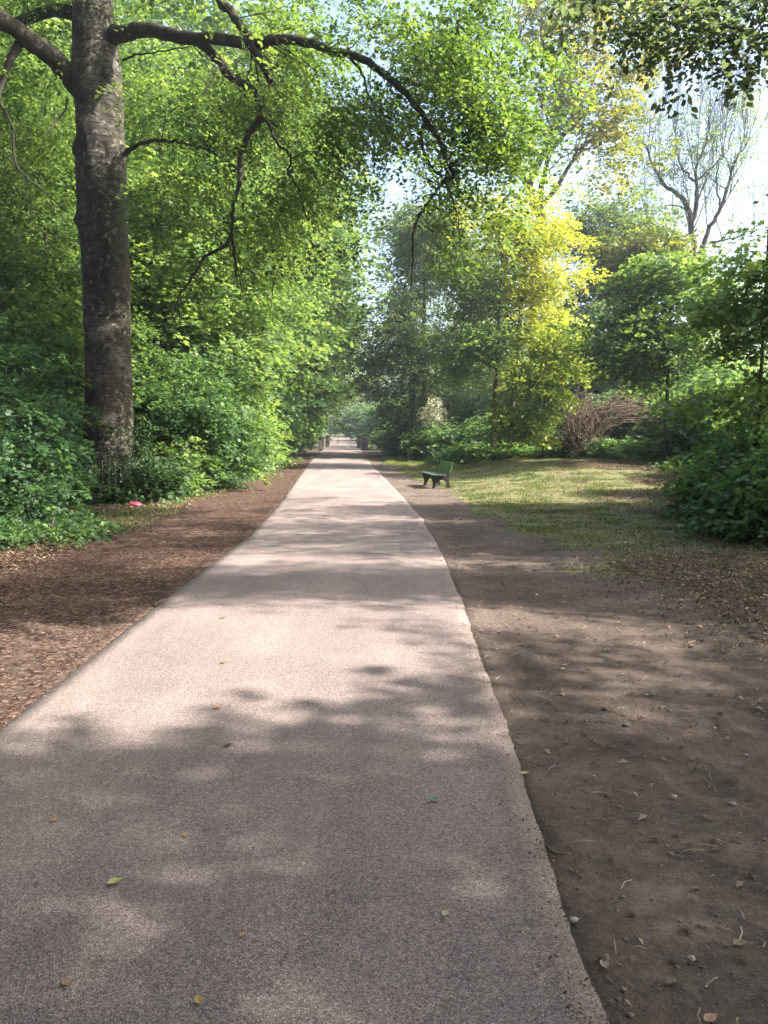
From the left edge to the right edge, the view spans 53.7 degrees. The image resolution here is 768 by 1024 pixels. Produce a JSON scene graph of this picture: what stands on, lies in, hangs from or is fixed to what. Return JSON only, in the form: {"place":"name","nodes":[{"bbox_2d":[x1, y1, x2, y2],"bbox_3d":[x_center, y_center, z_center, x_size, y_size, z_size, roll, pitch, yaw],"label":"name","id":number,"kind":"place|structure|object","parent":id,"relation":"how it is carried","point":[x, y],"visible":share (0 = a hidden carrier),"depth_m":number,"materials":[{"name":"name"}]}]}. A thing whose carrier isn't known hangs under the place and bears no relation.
{"place":"outdoors","nodes":[
{"label":"outdoors","id":0,"kind":"place"},
{"bbox_2d":[0,436,609,1023],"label":"path","id":1,"kind":"structure","parent":0,"point":[328,856],"depth_m":3.16,"materials":[{"name":"grey asphalt"}]},
{"bbox_2d":[107,878,121,883],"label":"fallen leaf","id":2,"kind":"object","parent":1,"relation":"on","point":[112,880],"visible":1,"depth_m":2.66,"materials":[{"name":"plant"}]},
{"bbox_2d":[195,994,201,1002],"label":"fallen leaf","id":3,"kind":"object","parent":1,"relation":"on","point":[198,998],"visible":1,"depth_m":2.10,"materials":[{"name":"yellow plant"}]},
{"bbox_2d":[0,486,609,1023],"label":"edge crumbs","id":4,"kind":"object","parent":1,"relation":"on","point":[500,804],"visible":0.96,"depth_m":2.83,"materials":[{"name":"brown soil"}]},
{"bbox_2d":[0,434,767,1023],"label":"ground","id":5,"kind":"structure","parent":0,"point":[650,970],"depth_m":4.79,"materials":[{"name":"brown soil"}]},
{"bbox_2d":[0,0,61,307],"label":"maple tree","id":6,"kind":"object","parent":5,"relation":"on","point":[17,149],"depth_m":27.54,"materials":[{"name":"green plant"}]},
{"bbox_2d":[0,309,83,416],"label":"shrub","id":7,"kind":"object","parent":5,"relation":"on","point":[65,341],"visible":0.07,"depth_m":18.15,"materials":[{"name":"green plant"}]},
{"bbox_2d":[0,313,103,532],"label":"shrub","id":8,"kind":"object","parent":5,"relation":"on","point":[37,457],"visible":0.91,"depth_m":13.22,"materials":[{"name":"green plant"}]},
{"bbox_2d":[0,323,110,494],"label":"shrub","id":9,"kind":"object","parent":5,"relation":"on","point":[62,375],"visible":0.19,"depth_m":16.87,"materials":[{"name":"green plant"}]},
{"bbox_2d":[0,506,129,551],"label":"shrub","id":10,"kind":"object","parent":5,"relation":"on","point":[9,535],"visible":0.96,"depth_m":10.79,"materials":[{"name":"green plant"}]},
{"bbox_2d":[0,0,165,366],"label":"maple tree","id":11,"kind":"object","parent":5,"relation":"on","point":[36,66],"visible":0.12,"depth_m":22.60,"materials":[{"name":"green plant"}]},
{"bbox_2d":[1,285,167,389],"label":"shrub","id":12,"kind":"object","parent":5,"relation":"on","point":[148,323],"depth_m":22.33,"materials":[{"name":"green plant"}]},
{"bbox_2d":[0,0,178,212],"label":"maple tree","id":13,"kind":"object","parent":5,"relation":"on","point":[63,35],"visible":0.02,"depth_m":32.63,"materials":[{"name":"green plant"}]},
{"bbox_2d":[0,142,191,451],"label":"maple tree","id":14,"kind":"object","parent":5,"relation":"on","point":[36,302],"visible":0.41,"depth_m":19.32,"materials":[{"name":"green plant"}]},
{"bbox_2d":[74,413,175,503],"bbox_3d":[-6.100,-1.211,17.530,2.142,2.406,2.620,4,7,34],"label":"shrub","id":15,"kind":"object","parent":5,"relation":"on","point":[141,448],"visible":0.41,"depth_m":17.60,"materials":[{"name":"green plant"}]},
{"bbox_2d":[59,454,197,505],"bbox_3d":[-6.299,-0.485,17.180,4.045,1.639,2.436,-1,6,-11],"label":"shrub","id":16,"kind":"object","parent":5,"relation":"on","point":[154,483],"visible":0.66,"depth_m":16.98,"materials":[{"name":"green plant"}]},
{"bbox_2d":[129,501,140,506],"bbox_3d":[-5.303,-0.163,16.134,0.276,0.134,0.147,0,6,0],"label":"crumpled wrapper","id":17,"kind":"object","parent":5,"relation":"on","point":[136,503],"visible":0.89,"depth_m":16.09,"materials":[{"name":"pink metal"}]},
{"bbox_2d":[0,472,272,578],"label":"fallen leaves","id":18,"kind":"object","parent":5,"relation":"on","point":[72,544],"visible":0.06,"depth_m":13.70,"materials":[{"name":"brown plant"}]},
{"bbox_2d":[56,367,238,455],"bbox_3d":[-7.673,-2.572,24.038,6.676,4.378,7.568,-3,7,-28],"label":"shrub","id":19,"kind":"object","parent":5,"relation":"on","point":[82,398],"visible":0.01,"depth_m":20.80,"materials":[{"name":"green plant"}]},
{"bbox_2d":[0,459,311,723],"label":"bark mulch","id":20,"kind":"object","parent":5,"relation":"on","point":[144,578],"visible":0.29,"depth_m":9.17,"materials":[{"name":"brown wood"}]},
{"bbox_2d":[19,0,296,395],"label":"maple tree","id":21,"kind":"object","parent":5,"relation":"on","point":[161,16],"depth_m":39.34,"materials":[{"name":"green plant"}]},
{"bbox_2d":[7,38,310,420],"bbox_3d":[-9.868,-10.532,32.149,12.814,18.222,12.454,3,7,29],"label":"maple tree","id":22,"kind":"object","parent":5,"relation":"on","point":[134,61],"visible":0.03,"depth_m":29.52,"materials":[{"name":"green plant"}]},
{"bbox_2d":[7,5,333,466],"bbox_3d":[-7.033,-8.172,25.343,10.897,14.622,10.748,0,6,0],"label":"maple tree","id":23,"kind":"object","parent":5,"relation":"on","point":[243,336],"visible":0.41,"depth_m":23.37,"materials":[{"name":"green plant"}]},
{"bbox_2d":[133,436,222,496],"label":"shrub","id":24,"kind":"object","parent":5,"relation":"on","point":[194,476],"visible":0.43,"depth_m":18.75,"materials":[{"name":"green plant"}]},
{"bbox_2d":[132,344,271,390],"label":"shrub","id":25,"kind":"object","parent":5,"relation":"on","point":[214,372],"depth_m":25.37,"materials":[{"name":"green plant"}]},
{"bbox_2d":[131,342,285,491],"bbox_3d":[-5.410,-2.440,21.434,5.473,4.889,6.054,0,6,0],"label":"shrub","id":26,"kind":"object","parent":5,"relation":"on","point":[166,403],"visible":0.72,"depth_m":20.48,"materials":[{"name":"green plant"}]},
{"bbox_2d":[144,340,295,479],"bbox_3d":[-6.018,-3.428,26.152,6.066,5.280,5.148,2,7,21],"label":"shrub","id":27,"kind":"object","parent":5,"relation":"on","point":[268,411],"visible":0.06,"depth_m":25.65,"materials":[{"name":"green plant"}]},
{"bbox_2d":[140,147,334,469],"bbox_3d":[-6.143,-7.999,30.355,8.392,12.762,8.072,0,6,0],"label":"maple tree","id":28,"kind":"object","parent":5,"relation":"on","point":[301,293],"visible":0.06,"depth_m":30.00,"materials":[{"name":"green plant"}]},
{"bbox_2d":[113,0,399,417],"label":"maple tree","id":29,"kind":"object","parent":5,"relation":"on","point":[316,382],"visible":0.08,"depth_m":39.64,"materials":[{"name":"green plant"}]},
{"bbox_2d":[228,372,291,474],"bbox_3d":[-6.923,-3.223,28.034,7.703,5.052,8.732,-3,7,-24],"label":"shrub","id":30,"kind":"object","parent":5,"relation":"on","point":[271,398],"depth_m":27.91,"materials":[{"name":"green plant"}]},
{"bbox_2d":[255,418,292,470],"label":"shrub","id":31,"kind":"object","parent":5,"relation":"on","point":[286,462],"depth_m":30.44,"materials":[{"name":"green plant"}]},
{"bbox_2d":[266,411,304,461],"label":"shrub","id":32,"kind":"object","parent":5,"relation":"on","point":[291,429],"visible":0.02,"depth_m":36.31,"materials":[{"name":"green plant"}]},
{"bbox_2d":[0,0,600,487],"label":"beech tree","id":33,"kind":"object","parent":5,"relation":"on","point":[90,74],"visible":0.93,"depth_m":15.49,"materials":[{"name":"green plant"}]},
{"bbox_2d":[265,385,338,463],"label":"shrub","id":34,"kind":"object","parent":5,"relation":"on","point":[288,399],"visible":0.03,"depth_m":36.51,"materials":[{"name":"green plant"}]},
{"bbox_2d":[290,408,324,454],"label":"shrub","id":35,"kind":"object","parent":5,"relation":"on","point":[301,450],"visible":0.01,"depth_m":53.38,"materials":[{"name":"green plant"}]},
{"bbox_2d":[298,420,321,451],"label":"shrub","id":36,"kind":"object","parent":5,"relation":"on","point":[311,439],"visible":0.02,"depth_m":59.52,"materials":[{"name":"green plant"}]},
{"bbox_2d":[240,88,387,434],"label":"maple tree","id":37,"kind":"object","parent":5,"relation":"on","point":[342,325],"visible":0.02,"depth_m":61.45,"materials":[{"name":"green plant"}]},
{"bbox_2d":[272,258,358,453],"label":"maple tree","id":38,"kind":"object","parent":5,"relation":"on","point":[321,409],"visible":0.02,"depth_m":50.84,"materials":[{"name":"green plant"}]},
{"bbox_2d":[280,247,359,455],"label":"young tree","id":39,"kind":"object","parent":5,"relation":"on","point":[321,370],"visible":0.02,"depth_m":47.82,"materials":[{"name":"green plant"}]},
{"bbox_2d":[286,391,353,454],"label":"shrub","id":40,"kind":"object","parent":5,"relation":"on","point":[307,443],"visible":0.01,"depth_m":51.12,"materials":[{"name":"green plant"}]},
{"bbox_2d":[318,436,324,448],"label":"concrete post","id":41,"kind":"object","parent":5,"relation":"on","point":[322,444],"visible":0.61,"depth_m":67.50,"materials":[{"name":"grey concrete"}]},
{"bbox_2d":[317,413,332,440],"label":"shrub","id":42,"kind":"object","parent":5,"relation":"on","point":[324,425],"visible":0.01,"depth_m":92.28,"materials":[{"name":"green plant"}]},
{"bbox_2d":[325,436,330,446],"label":"concrete post","id":43,"kind":"object","parent":5,"relation":"on","point":[327,442],"visible":0.73,"depth_m":73.50,"materials":[{"name":"grey concrete"}]},
{"bbox_2d":[303,261,383,449],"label":"young tree","id":44,"kind":"object","parent":5,"relation":"on","point":[350,399],"visible":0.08,"depth_m":64.36,"materials":[{"name":"green plant"}]},
{"bbox_2d":[330,401,377,436],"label":"shrub","id":45,"kind":"object","parent":5,"relation":"on","point":[349,416],"visible":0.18,"depth_m":129.19,"materials":[{"name":"green plant"}]},
{"bbox_2d":[356,436,361,447],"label":"concrete post","id":46,"kind":"object","parent":5,"relation":"on","point":[359,441],"visible":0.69,"depth_m":71.50,"materials":[{"name":"grey concrete"}]},
{"bbox_2d":[361,438,368,449],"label":"concrete post","id":47,"kind":"object","parent":5,"relation":"on","point":[364,443],"visible":0.79,"depth_m":65.52,"materials":[{"name":"grey concrete"}]},
{"bbox_2d":[326,369,420,435],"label":"broadleaf tree","id":48,"kind":"object","parent":5,"relation":"on","point":[379,401],"visible":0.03,"depth_m":147.99,"materials":[{"name":"green plant"}]},
{"bbox_2d":[349,391,408,440],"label":"shrub","id":49,"kind":"object","parent":5,"relation":"on","point":[374,422],"visible":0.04,"depth_m":98.20,"materials":[{"name":"green plant"}]},
{"bbox_2d":[354,398,407,432],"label":"shrub","id":50,"kind":"object","parent":5,"relation":"on","point":[363,424],"visible":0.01,"depth_m":117.62,"materials":[{"name":"green plant"}]},
{"bbox_2d":[368,422,395,452],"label":"shrub","id":51,"kind":"object","parent":5,"relation":"on","point":[378,437],"visible":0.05,"depth_m":57.55,"materials":[{"name":"green plant"}]},
{"bbox_2d":[379,423,414,455],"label":"shrub","id":52,"kind":"object","parent":5,"relation":"on","point":[389,443],"visible":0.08,"depth_m":51.47,"materials":[{"name":"green plant"}]},
{"bbox_2d":[366,211,453,398],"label":"broadleaf tree","id":53,"kind":"object","parent":5,"relation":"on","point":[392,291],"visible":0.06,"depth_m":71.50,"materials":[{"name":"green plant"}]},
{"bbox_2d":[328,264,504,457],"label":"hornbeam tree","id":54,"kind":"object","parent":5,"relation":"on","point":[407,339],"visible":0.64,"depth_m":44.58,"materials":[{"name":"green plant"}]},
{"bbox_2d":[364,387,473,443],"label":"shrub","id":55,"kind":"object","parent":5,"relation":"on","point":[397,408],"depth_m":86.52,"materials":[{"name":"green plant"}]},
{"bbox_2d":[375,387,483,456],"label":"shrub","id":56,"kind":"object","parent":5,"relation":"on","point":[402,426],"visible":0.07,"depth_m":48.34,"materials":[{"name":"green plant"}]},
{"bbox_2d":[398,418,462,460],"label":"shrub","id":57,"kind":"object","parent":5,"relation":"on","point":[418,443],"visible":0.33,"depth_m":39.71,"materials":[{"name":"green plant"}]},
{"bbox_2d":[416,395,447,432],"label":"shrub","id":58,"kind":"object","parent":5,"relation":"on","point":[429,414],"visible":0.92,"depth_m":40.44,"materials":[{"name":"white plant"}]},
{"bbox_2d":[355,169,509,395],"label":"broadleaf tree","id":59,"kind":"object","parent":5,"relation":"on","point":[402,233],"visible":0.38,"depth_m":53.50,"materials":[{"name":"green plant"}]},
{"bbox_2d":[421,461,452,488],"bbox_3d":[1.550,-1.095,22.063,0.642,0.752,1.507,-1,6,-9],"label":"park bench","id":60,"kind":"object","parent":5,"relation":"on","point":[435,477],"visible":0.88,"depth_m":21.57,"materials":[{"name":"wood"}]},
{"bbox_2d":[423,450,480,463],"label":"shrub","id":61,"kind":"object","parent":5,"relation":"on","point":[432,461],"visible":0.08,"depth_m":35.04,"materials":[{"name":"green plant"}]},
{"bbox_2d":[426,410,502,455],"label":"shrub","id":62,"kind":"object","parent":5,"relation":"on","point":[471,430],"visible":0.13,"depth_m":38.47,"materials":[{"name":"green plant"}]},
{"bbox_2d":[420,390,528,456],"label":"shrub","id":63,"kind":"object","parent":5,"relation":"on","point":[461,412],"visible":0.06,"depth_m":43.01,"materials":[{"name":"green plant"}]},
{"bbox_2d":[420,438,546,466],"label":"shrub","id":64,"kind":"object","parent":5,"relation":"on","point":[465,451],"visible":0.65,"depth_m":33.17,"materials":[{"name":"green plant"}]},
{"bbox_2d":[417,229,550,459],"bbox_3d":[3.802,-6.964,32.586,5.033,9.516,5.982,-4,7,-32],"label":"maple tree","id":65,"kind":"object","parent":5,"relation":"on","point":[470,353],"visible":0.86,"depth_m":31.93,"materials":[{"name":"green plant"}]},
{"bbox_2d":[487,419,557,448],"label":"shrub","id":66,"kind":"object","parent":5,"relation":"on","point":[536,443],"visible":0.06,"depth_m":37.20,"materials":[{"name":"green plant"}]},
{"bbox_2d":[440,174,612,447],"bbox_3d":[5.884,-8.335,33.633,7.260,11.944,7.693,0,6,0],"label":"yellow maple tree","id":67,"kind":"object","parent":5,"relation":"on","point":[536,295],"visible":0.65,"depth_m":32.24,"materials":[{"name":"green plant"}]},
{"bbox_2d":[501,447,554,458],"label":"shrub","id":68,"kind":"object","parent":5,"relation":"on","point":[523,451],"visible":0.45,"depth_m":32.59,"materials":[{"name":"green plant"}]},
{"bbox_2d":[474,321,610,458],"bbox_3d":[6.404,-4.907,30.488,5.546,5.603,4.511,0,6,0],"label":"sapling","id":69,"kind":"object","parent":5,"relation":"on","point":[510,418],"visible":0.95,"depth_m":30.25,"materials":[{"name":"green plant"}]},
{"bbox_2d":[526,443,563,456],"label":"shrub","id":70,"kind":"object","parent":5,"relation":"on","point":[546,449],"visible":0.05,"depth_m":32.28,"materials":[{"name":"green plant"}]},
{"bbox_2d":[323,255,767,435],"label":"distant woods","id":71,"kind":"object","parent":5,"relation":"on","point":[487,389],"visible":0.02,"depth_m":66.40,"materials":[{"name":"green plant"}]},
{"bbox_2d":[522,403,580,445],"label":"shrub","id":72,"kind":"object","parent":5,"relation":"on","point":[556,426],"visible":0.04,"depth_m":38.15,"materials":[{"name":"green plant"}]},
{"bbox_2d":[545,844,567,854],"bbox_3d":[0.649,1.284,2.871,0.090,0.013,0.036,4,8,36],"label":"stick","id":73,"kind":"object","parent":5,"relation":"on","point":[554,852],"visible":1,"depth_m":2.86,"materials":[{"name":"brown wood"}]},
{"bbox_2d":[483,374,652,413],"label":"shrub","id":74,"kind":"object","parent":5,"relation":"on","point":[594,391],"visible":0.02,"depth_m":43.53,"materials":[{"name":"green plant"}]},
{"bbox_2d":[437,0,702,402],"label":"ash tree","id":75,"kind":"object","parent":5,"relation":"on","point":[623,136],"visible":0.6,"depth_m":43.04,"materials":[{"name":"green plant"}]},
{"bbox_2d":[569,916,578,922],"bbox_3d":[0.620,1.330,2.474,0.032,0.019,0.025,0,6,0],"label":"stone","id":76,"kind":"object","parent":5,"relation":"on","point":[574,919],"visible":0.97,"depth_m":2.47,"materials":[{"name":"grey stone"}]},
{"bbox_2d":[395,457,767,1019],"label":"leaf litter","id":77,"kind":"object","parent":5,"relation":"on","point":[695,896],"visible":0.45,"depth_m":9.43,"materials":[{"name":"plant"}]},
{"bbox_2d":[518,299,658,409],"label":"broadleaf tree","id":78,"kind":"object","parent":5,"relation":"on","point":[614,383],"visible":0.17,"depth_m":40.38,"materials":[{"name":"green plant"}]},
{"bbox_2d":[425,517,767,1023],"bbox_3d":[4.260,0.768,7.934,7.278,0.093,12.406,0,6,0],"label":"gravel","id":79,"kind":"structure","parent":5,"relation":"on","point":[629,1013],"depth_m":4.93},
{"bbox_2d":[539,435,656,458],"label":"shrub","id":80,"kind":"object","parent":5,"relation":"on","point":[587,454],"visible":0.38,"depth_m":30.26,"materials":[{"name":"green plant"}]},
{"bbox_2d":[545,382,660,458],"bbox_3d":[9.576,-3.643,31.207,6.640,3.818,5.781,0,6,0],"label":"brush pile","id":81,"kind":"object","parent":5,"relation":"on","point":[585,419],"visible":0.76,"depth_m":30.77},
{"bbox_2d":[597,954,609,961],"bbox_3d":[0.664,1.351,2.294,0.038,0.024,0.031,0,6,0],"label":"stone","id":82,"kind":"object","parent":5,"relation":"on","point":[604,957],"visible":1,"depth_m":2.29,"materials":[{"name":"stone"}]},
{"bbox_2d":[600,959,608,967],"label":"fallen leaf","id":83,"kind":"object","parent":5,"relation":"on","point":[605,964],"visible":1,"depth_m":2.27,"materials":[{"name":"beige plant"}]},
{"bbox_2d":[521,167,704,331],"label":"broadleaf tree","id":84,"kind":"object","parent":5,"relation":"on","point":[608,218],"visible":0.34,"depth_m":47.34,"materials":[{"name":"green plant"}]},
{"bbox_2d":[567,388,659,441],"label":"shrub","id":85,"kind":"object","parent":5,"relation":"on","point":[623,426],"visible":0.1,"depth_m":36.76,"materials":[{"name":"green plant"}]},
{"bbox_2d":[574,438,660,459],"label":"shrub","id":86,"kind":"object","parent":5,"relation":"on","point":[612,455],"visible":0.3,"depth_m":29.77,"materials":[{"name":"green plant"}]},
{"bbox_2d":[472,531,767,1023],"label":"twig litter","id":87,"kind":"object","parent":5,"relation":"on","point":[666,760],"visible":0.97,"depth_m":3.71,"materials":[{"name":"wood"}]},
{"bbox_2d":[571,216,730,390],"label":"broadleaf tree","id":88,"kind":"object","parent":5,"relation":"on","point":[619,250],"visible":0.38,"depth_m":41.28,"materials":[{"name":"green plant"}]},
{"bbox_2d":[543,0,767,118],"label":"beech tree","id":89,"kind":"object","parent":5,"relation":"on","point":[714,11],"visible":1,"depth_m":5.63,"materials":[{"name":"green plant"}]},
{"bbox_2d":[627,437,684,458],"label":"shrub","id":90,"kind":"object","parent":5,"relation":"on","point":[646,453],"visible":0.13,"depth_m":29.06,"materials":[{"name":"green plant"}]},
{"bbox_2d":[635,438,689,459],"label":"shrub","id":91,"kind":"object","parent":5,"relation":"on","point":[670,450],"visible":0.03,"depth_m":28.57,"materials":[{"name":"green plant"}]},
{"bbox_2d":[566,245,764,460],"bbox_3d":[9.626,-5.418,26.544,6.374,7.448,6.295,2,6,19],"label":"maple tree","id":92,"kind":"object","parent":5,"relation":"on","point":[633,347],"visible":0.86,"depth_m":25.78,"materials":[{"name":"green plant"}]},
{"bbox_2d":[651,451,715,470],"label":"shrub","id":93,"kind":"object","parent":5,"relation":"on","point":[683,457],"depth_m":23.91,"materials":[{"name":"green plant"}]},
{"bbox_2d":[609,356,763,440],"bbox_3d":[15.320,-4.259,35.911,10.870,6.692,11.552,1,6,12],"label":"shrub","id":94,"kind":"object","parent":5,"relation":"on","point":[685,387],"visible":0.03,"depth_m":34.46,"materials":[{"name":"green plant"}]},
{"bbox_2d":[611,6,767,359],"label":"bare tree","id":95,"kind":"object","parent":5,"relation":"on","point":[685,202],"visible":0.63,"depth_m":49.69,"materials":[{"name":"brown plant"}]},
{"bbox_2d":[686,955,694,960],"bbox_3d":[0.938,1.365,2.317,0.028,0.017,0.022,0,6,0],"label":"stone","id":96,"kind":"object","parent":5,"relation":"on","point":[691,957],"visible":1,"depth_m":2.31,"materials":[{"name":"grey stone"}]},
{"bbox_2d":[625,220,767,435],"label":"maple tree","id":97,"kind":"object","parent":5,"relation":"on","point":[719,312],"visible":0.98,"depth_m":14.55,"materials":[{"name":"green plant"}]},
{"bbox_2d":[631,349,767,462],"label":"shrub","id":98,"kind":"object","parent":5,"relation":"on","point":[708,386],"visible":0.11,"depth_m":27.09,"materials":[{"name":"green plant"}]},
{"bbox_2d":[652,405,767,545],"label":"shrub","id":99,"kind":"object","parent":5,"relation":"on","point":[730,500],"visible":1,"depth_m":11.77,"materials":[{"name":"green plant"}]},
{"bbox_2d":[662,390,757,464],"bbox_3d":[12.240,-2.352,24.786,5.776,3.346,5.435,0,6,0],"label":"shrub","id":100,"kind":"object","parent":5,"relation":"on","point":[696,438],"visible":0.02,"depth_m":25.42,"materials":[{"name":"green plant"}]},
{"bbox_2d":[704,1013,716,1021],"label":"fallen leaf","id":101,"kind":"object","parent":5,"relation":"on","point":[710,1017],"visible":1,"depth_m":2.08,"materials":[{"name":"brown plant"}]},
{"bbox_2d":[658,389,767,495],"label":"shrub","id":102,"kind":"object","parent":5,"relation":"on","point":[705,460],"visible":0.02,"depth_m":18.71,"materials":[{"name":"green plant"}]},
{"bbox_2d":[697,391,756,453],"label":"shrub","id":103,"kind":"object","parent":5,"relation":"on","point":[714,424],"visible":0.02,"depth_m":21.84,"materials":[{"name":"green plant"}]},
{"bbox_2d":[733,939,745,944],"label":"fallen leaf","id":104,"kind":"object","parent":5,"relation":"on","point":[739,942],"visible":1,"depth_m":2.39,"materials":[{"name":"brown plant"}]},
{"bbox_2d":[56,0,767,433],"label":"sky","id":105,"kind":"structure","parent":0,"point":[393,187],"materials":[{"name":"white"}]},
{"bbox_2d":[97,454,767,676],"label":"grass","id":106,"kind":"structure","parent":0,"point":[394,460],"depth_m":17.67,"materials":[{"name":"green plant"}]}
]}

